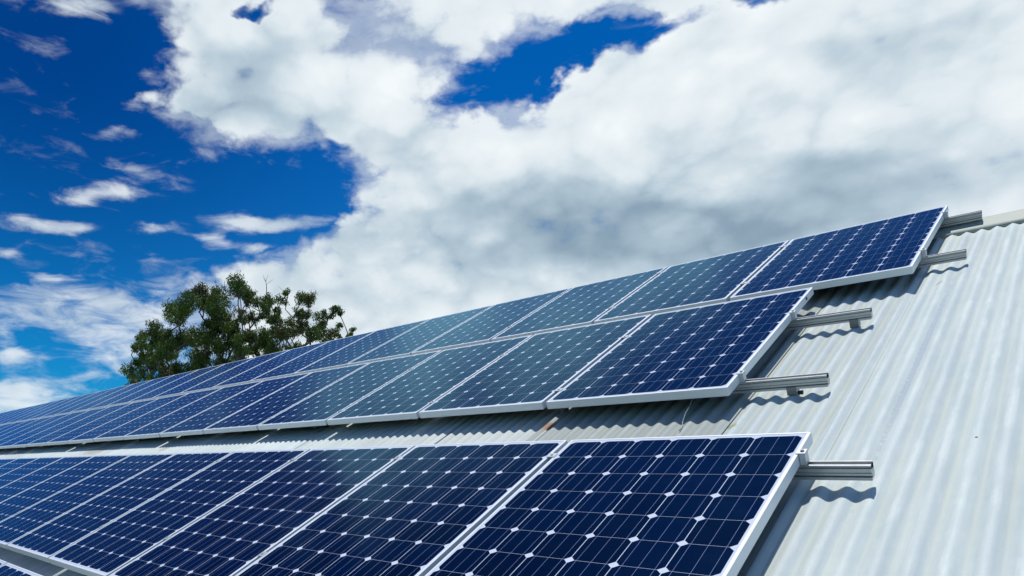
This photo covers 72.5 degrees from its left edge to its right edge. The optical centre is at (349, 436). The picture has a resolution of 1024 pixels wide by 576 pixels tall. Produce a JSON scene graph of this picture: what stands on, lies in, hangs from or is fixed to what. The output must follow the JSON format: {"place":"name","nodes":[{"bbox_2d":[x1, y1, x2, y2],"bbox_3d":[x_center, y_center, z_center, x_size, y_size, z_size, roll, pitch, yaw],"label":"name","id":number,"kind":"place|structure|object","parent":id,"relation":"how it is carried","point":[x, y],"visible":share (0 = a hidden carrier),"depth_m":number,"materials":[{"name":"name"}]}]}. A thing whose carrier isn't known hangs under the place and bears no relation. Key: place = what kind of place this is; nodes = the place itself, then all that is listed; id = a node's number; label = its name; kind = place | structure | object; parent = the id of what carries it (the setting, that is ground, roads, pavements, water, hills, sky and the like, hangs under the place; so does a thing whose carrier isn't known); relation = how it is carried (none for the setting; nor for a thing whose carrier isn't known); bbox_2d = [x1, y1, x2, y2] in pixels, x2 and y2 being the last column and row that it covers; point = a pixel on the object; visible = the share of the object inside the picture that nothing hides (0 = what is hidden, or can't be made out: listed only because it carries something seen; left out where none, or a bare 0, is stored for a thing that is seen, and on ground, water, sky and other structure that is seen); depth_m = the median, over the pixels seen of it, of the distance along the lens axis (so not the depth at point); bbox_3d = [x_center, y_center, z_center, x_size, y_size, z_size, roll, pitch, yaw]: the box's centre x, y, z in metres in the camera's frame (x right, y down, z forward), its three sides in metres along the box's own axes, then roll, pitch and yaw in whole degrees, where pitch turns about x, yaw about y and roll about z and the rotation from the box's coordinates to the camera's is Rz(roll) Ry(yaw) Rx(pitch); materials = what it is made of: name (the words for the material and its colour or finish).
{"place":"outdoors","nodes":[
{"label":"outdoors","id":0,"kind":"place"},
{"bbox_2d":[0,0,1023,412],"label":"sky","id":1,"kind":"structure","parent":0,"point":[396,162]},
{"label":"ground","id":2,"kind":"structure","parent":0,"visible":0},
{"bbox_2d":[118,270,356,385],"bbox_3d":[-4.727,-0.374,29.492,10.399,13.837,6.492,1,-3,-18],"label":"gum tree","id":3,"kind":"object","parent":2,"relation":"on","point":[167,345],"visible":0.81,"depth_m":28.82,"materials":[{"name":"green plant"}]},
{"bbox_2d":[0,209,1023,575],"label":"shed","id":4,"kind":"structure","parent":2,"relation":"on","point":[918,401],"depth_m":3.00,"materials":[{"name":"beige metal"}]},
{"bbox_2d":[17,511,267,556],"bbox_3d":[-3.415,0.782,6.724,0.050,0.140,13.452,-33,19,-37],"label":"mounting rail","id":5,"kind":"object","parent":4,"relation":"attached to","point":[263,553],"visible":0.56,"depth_m":4.05,"materials":[{"name":"metal"}]},
{"bbox_2d":[0,458,17,466],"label":"solar panel","id":6,"kind":"object","parent":5,"relation":"attached to","point":[3,462],"visible":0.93,"depth_m":10.33,"materials":[{"name":"glass"}]},
{"bbox_2d":[0,457,39,475],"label":"solar panel","id":7,"kind":"object","parent":5,"relation":"attached to","point":[12,465],"visible":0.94,"depth_m":9.56,"materials":[{"name":"glass"}]},
{"bbox_2d":[0,456,93,502],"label":"solar panel","id":8,"kind":"object","parent":5,"relation":"attached to","point":[22,484],"visible":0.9,"depth_m":7.89,"materials":[{"name":"glass"}]},
{"bbox_2d":[0,454,131,521],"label":"solar panel","id":9,"kind":"object","parent":5,"relation":"attached to","point":[31,496],"visible":0.9,"depth_m":7.04,"materials":[{"name":"glass"}]},
{"bbox_2d":[0,453,176,548],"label":"solar panel","id":10,"kind":"object","parent":5,"relation":"attached to","point":[35,517],"visible":0.9,"depth_m":6.17,"materials":[{"name":"glass"}]},
{"bbox_2d":[7,451,234,562],"bbox_3d":[-1.831,0.508,5.462,1.650,0.045,0.992,-33,19,-37],"label":"solar panel","id":11,"kind":"object","parent":5,"relation":"attached to","point":[45,542],"visible":0.91,"depth_m":5.35,"materials":[{"name":"glass"}]},
{"bbox_2d":[235,440,567,575],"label":"solar panel","id":12,"kind":"object","parent":5,"relation":"attached to","point":[420,510],"visible":0.9,"depth_m":3.17,"materials":[{"name":"glass"}]},
{"bbox_2d":[425,432,812,575],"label":"solar panel","id":13,"kind":"object","parent":5,"relation":"attached to","point":[705,505],"visible":1,"depth_m":2.48,"materials":[{"name":"glass"}]},
{"bbox_2d":[4,370,829,448],"bbox_3d":[-5.018,0.089,11.268,0.059,0.141,21.818,-33,19,-37],"label":"mounting rail","id":14,"kind":"object","parent":4,"relation":"attached to","point":[791,385],"visible":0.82,"depth_m":3.24,"materials":[{"name":"metal"}]},
{"bbox_2d":[0,421,25,431],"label":"solar panel","id":15,"kind":"object","parent":14,"relation":"attached to","point":[9,426],"visible":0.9,"depth_m":16.61,"materials":[{"name":"glass"}]},
{"bbox_2d":[0,418,40,435],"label":"solar panel","id":16,"kind":"object","parent":14,"relation":"attached to","point":[16,427],"visible":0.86,"depth_m":15.77,"materials":[{"name":"glass"}]},
{"bbox_2d":[0,416,53,439],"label":"solar panel","id":17,"kind":"object","parent":14,"relation":"attached to","point":[22,428],"visible":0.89,"depth_m":14.95,"materials":[{"name":"glass"}]},
{"bbox_2d":[10,407,107,447],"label":"solar panel","id":18,"kind":"object","parent":14,"relation":"attached to","point":[24,443],"visible":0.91,"depth_m":12.45,"materials":[{"name":"glass"}]},
{"bbox_2d":[46,398,158,444],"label":"solar panel","id":19,"kind":"object","parent":14,"relation":"attached to","point":[75,433],"visible":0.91,"depth_m":10.91,"materials":[{"name":"glass"}]},
{"bbox_2d":[68,393,187,443],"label":"solar panel","id":20,"kind":"object","parent":14,"relation":"attached to","point":[89,436],"visible":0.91,"depth_m":10.14,"materials":[{"name":"glass"}]},
{"bbox_2d":[124,380,263,439],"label":"solar panel","id":21,"kind":"object","parent":14,"relation":"attached to","point":[155,429],"visible":0.91,"depth_m":8.60,"materials":[{"name":"glass"}]},
{"bbox_2d":[160,372,311,436],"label":"solar panel","id":22,"kind":"object","parent":14,"relation":"attached to","point":[199,423],"visible":0.93,"depth_m":7.83,"materials":[{"name":"glass"}]},
{"bbox_2d":[203,362,369,433],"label":"solar panel","id":23,"kind":"object","parent":14,"relation":"attached to","point":[252,417],"visible":0.93,"depth_m":7.06,"materials":[{"name":"glass"}]},
{"bbox_2d":[258,350,441,429],"bbox_3d":[0.023,-0.452,6.407,1.650,0.045,0.992,-33,19,-37],"label":"solar panel","id":24,"kind":"object","parent":14,"relation":"attached to","point":[321,407],"visible":0.92,"depth_m":6.28,"materials":[{"name":"glass"}]},
{"bbox_2d":[327,335,532,424],"bbox_3d":[0.697,-0.485,5.644,1.650,0.045,0.992,-33,19,-38],"label":"solar panel","id":25,"kind":"object","parent":14,"relation":"attached to","point":[413,393],"visible":0.93,"depth_m":5.51,"materials":[{"name":"glass"}]},
{"bbox_2d":[546,287,813,408],"bbox_3d":[2.047,-0.554,4.116,1.650,0.046,0.993,-33,19,-37],"label":"solar panel","id":26,"kind":"object","parent":14,"relation":"attached to","point":[711,350],"visible":1,"depth_m":3.95,"materials":[{"name":"glass"}]},
{"bbox_2d":[679,399,692,430],"bbox_3d":[1.653,-0.108,3.320,0.171,0.168,0.016,2,-3,-43],"label":"hanging wire","id":27,"kind":"object","parent":26,"relation":"hanging from","point":[685,414],"visible":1,"depth_m":3.33,"materials":[{"name":"metal"}]},
{"bbox_2d":[6,449,874,480],"bbox_3d":[-2.688,0.331,7.350,0.050,0.147,13.506,-33,19,-38],"label":"mounting rail","id":28,"kind":"object","parent":4,"relation":"attached to","point":[862,470],"visible":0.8,"depth_m":2.37,"materials":[{"name":"metal"}]},
{"bbox_2d":[0,456,64,487],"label":"solar panel","id":29,"kind":"object","parent":28,"relation":"attached to","point":[23,471],"visible":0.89,"depth_m":8.73,"materials":[{"name":"glass"}]},
{"bbox_2d":[48,449,309,575],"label":"solar panel","id":30,"kind":"object","parent":28,"relation":"attached to","point":[119,543],"visible":0.92,"depth_m":4.58,"materials":[{"name":"glass"}]},
{"bbox_2d":[109,445,414,575],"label":"solar panel","id":31,"kind":"object","parent":28,"relation":"attached to","point":[237,534],"visible":0.91,"depth_m":3.86,"materials":[{"name":"glass"}]},
{"bbox_2d":[50,307,872,422],"bbox_3d":[-4.370,-0.321,11.852,0.050,0.147,21.827,-33,19,-37],"label":"mounting rail","id":32,"kind":"object","parent":4,"relation":"attached to","point":[854,318],"visible":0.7,"depth_m":3.81,"materials":[{"name":"metal"}]},
{"bbox_2d":[0,423,13,428],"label":"solar panel","id":33,"kind":"object","parent":32,"relation":"attached to","point":[4,426],"visible":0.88,"depth_m":17.40,"materials":[{"name":"glass"}]},
{"bbox_2d":[0,413,70,444],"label":"solar panel","id":34,"kind":"object","parent":32,"relation":"attached to","point":[29,429],"visible":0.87,"depth_m":14.09,"materials":[{"name":"glass"}]},
{"bbox_2d":[0,410,88,448],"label":"solar panel","id":35,"kind":"object","parent":32,"relation":"attached to","point":[8,444],"visible":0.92,"depth_m":13.23,"materials":[{"name":"glass"}]},
{"bbox_2d":[27,403,130,446],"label":"solar panel","id":36,"kind":"object","parent":32,"relation":"attached to","point":[43,441],"visible":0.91,"depth_m":11.68,"materials":[{"name":"glass"}]},
{"bbox_2d":[93,387,223,441],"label":"solar panel","id":37,"kind":"object","parent":32,"relation":"attached to","point":[120,432],"visible":0.92,"depth_m":9.37,"materials":[{"name":"glass"}]},
{"bbox_2d":[419,314,651,417],"bbox_3d":[1.371,-0.521,4.880,1.650,0.045,0.992,-33,19,-37],"label":"solar panel","id":38,"kind":"object","parent":32,"relation":"attached to","point":[535,372],"visible":0.91,"depth_m":4.73,"materials":[{"name":"glass"}]},
{"bbox_2d":[16,248,966,418],"bbox_3d":[-5.473,-0.648,14.457,0.050,0.146,27.774,-33,19,-37],"label":"mounting rail","id":39,"kind":"object","parent":4,"relation":"on","point":[944,257],"visible":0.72,"depth_m":4.14,"materials":[{"name":"metal"}]},
{"bbox_2d":[0,407,26,418],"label":"solar panel","id":40,"kind":"object","parent":39,"relation":"attached to","point":[11,412],"visible":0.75,"depth_m":21.86,"materials":[{"name":"glass"}]},
{"bbox_2d":[0,405,35,420],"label":"solar panel","id":41,"kind":"object","parent":39,"relation":"attached to","point":[5,417],"visible":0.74,"depth_m":21.06,"materials":[{"name":"glass"}]},
{"bbox_2d":[0,403,45,422],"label":"solar panel","id":42,"kind":"object","parent":39,"relation":"attached to","point":[17,414],"visible":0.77,"depth_m":20.21,"materials":[{"name":"glass"}]},
{"bbox_2d":[0,400,58,424],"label":"solar panel","id":43,"kind":"object","parent":39,"relation":"attached to","point":[20,415],"visible":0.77,"depth_m":19.34,"materials":[{"name":"glass"}]},
{"bbox_2d":[16,394,85,421],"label":"solar panel","id":44,"kind":"object","parent":39,"relation":"attached to","point":[45,410],"visible":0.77,"depth_m":17.77,"materials":[{"name":"glass"}]},
{"bbox_2d":[27,391,99,420],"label":"solar panel","id":45,"kind":"object","parent":39,"relation":"attached to","point":[60,406],"visible":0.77,"depth_m":17.02,"materials":[{"name":"glass"}]},
{"bbox_2d":[40,388,113,417],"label":"solar panel","id":46,"kind":"object","parent":39,"relation":"attached to","point":[74,404],"visible":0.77,"depth_m":16.25,"materials":[{"name":"glass"}]},
{"bbox_2d":[54,384,132,415],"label":"solar panel","id":47,"kind":"object","parent":39,"relation":"attached to","point":[67,411],"visible":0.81,"depth_m":15.48,"materials":[{"name":"glass"}]},
{"bbox_2d":[69,379,153,412],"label":"solar panel","id":48,"kind":"object","parent":39,"relation":"attached to","point":[105,398],"visible":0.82,"depth_m":14.71,"materials":[{"name":"glass"}]},
{"bbox_2d":[127,364,223,402],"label":"solar panel","id":49,"kind":"object","parent":39,"relation":"attached to","point":[171,385],"visible":0.81,"depth_m":12.41,"materials":[{"name":"glass"}]},
{"bbox_2d":[152,357,254,398],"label":"solar panel","id":50,"kind":"object","parent":39,"relation":"attached to","point":[179,389],"visible":0.83,"depth_m":11.64,"materials":[{"name":"glass"}]},
{"bbox_2d":[180,349,290,394],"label":"solar panel","id":51,"kind":"object","parent":39,"relation":"attached to","point":[230,373],"visible":0.83,"depth_m":10.88,"materials":[{"name":"glass"}]},
{"bbox_2d":[212,341,328,388],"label":"solar panel","id":52,"kind":"object","parent":39,"relation":"attached to","point":[247,376],"visible":0.81,"depth_m":10.11,"materials":[{"name":"glass"}]},
{"bbox_2d":[250,331,374,382],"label":"solar panel","id":53,"kind":"object","parent":39,"relation":"attached to","point":[291,367],"visible":0.84,"depth_m":9.34,"materials":[{"name":"glass"}]},
{"bbox_2d":[347,305,493,365],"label":"solar panel","id":54,"kind":"object","parent":39,"relation":"attached to","point":[408,343],"visible":0.83,"depth_m":7.80,"materials":[{"name":"glass"}]},
{"bbox_2d":[411,288,571,354],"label":"solar panel","id":55,"kind":"object","parent":39,"relation":"attached to","point":[489,324],"visible":0.82,"depth_m":7.03,"materials":[{"name":"glass"}]},
{"bbox_2d":[491,267,667,341],"bbox_3d":[2.196,-1.253,6.372,1.650,0.046,0.992,-33,19,-37],"label":"solar panel","id":56,"kind":"object","parent":39,"relation":"attached to","point":[584,305],"visible":0.84,"depth_m":6.26,"materials":[{"name":"glass"}]},
{"bbox_2d":[594,240,788,323],"bbox_3d":[2.871,-1.287,5.607,1.650,0.045,0.992,-33,19,-38],"label":"solar panel","id":57,"kind":"object","parent":39,"relation":"attached to","point":[710,280],"visible":0.83,"depth_m":5.48,"materials":[{"name":"glass"}]},
{"bbox_2d":[730,205,947,300],"bbox_3d":[3.545,-1.321,4.844,1.650,0.046,0.992,-33,19,-37],"label":"solar panel","id":58,"kind":"object","parent":39,"relation":"attached to","point":[883,248],"visible":0.96,"depth_m":4.68,"materials":[{"name":"glass"}]},
{"bbox_2d":[3,210,981,413],"bbox_3d":[-4.771,-1.096,15.101,0.050,0.152,27.768,-33,19,-37],"label":"mounting rail","id":59,"kind":"object","parent":4,"relation":"on","point":[962,218],"visible":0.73,"depth_m":4.78,"materials":[{"name":"metal"}]},
{"bbox_2d":[5,397,71,423],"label":"solar panel","id":60,"kind":"object","parent":59,"relation":"attached to","point":[35,411],"visible":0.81,"depth_m":18.54,"materials":[{"name":"glass"}]},
{"bbox_2d":[87,375,173,409],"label":"solar panel","id":61,"kind":"object","parent":59,"relation":"attached to","point":[104,404],"visible":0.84,"depth_m":13.95,"materials":[{"name":"glass"}]},
{"bbox_2d":[106,370,196,406],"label":"solar panel","id":62,"kind":"object","parent":59,"relation":"attached to","point":[125,400],"visible":0.8,"depth_m":13.18,"materials":[{"name":"glass"}]},
{"bbox_2d":[294,319,429,374],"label":"solar panel","id":63,"kind":"object","parent":59,"relation":"on","point":[344,356],"visible":0.81,"depth_m":8.57,"materials":[{"name":"glass"}]},
{"bbox_3d":[-2.972,1.117,4.973,0.050,0.134,3.308,-33,19,-37],"label":"mounting rail","id":64,"kind":"object","parent":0,"visible":0},
{"bbox_2d":[0,559,7,566],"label":"solar panel","id":65,"kind":"object","parent":64,"relation":"attached to","point":[2,562],"visible":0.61,"depth_m":4.87,"materials":[{"name":"glass"}]},
{"bbox_2d":[0,563,41,575],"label":"solar panel","id":66,"kind":"object","parent":64,"relation":"attached to","point":[8,569],"visible":1,"depth_m":4.56,"materials":[{"name":"glass"}]}
]}

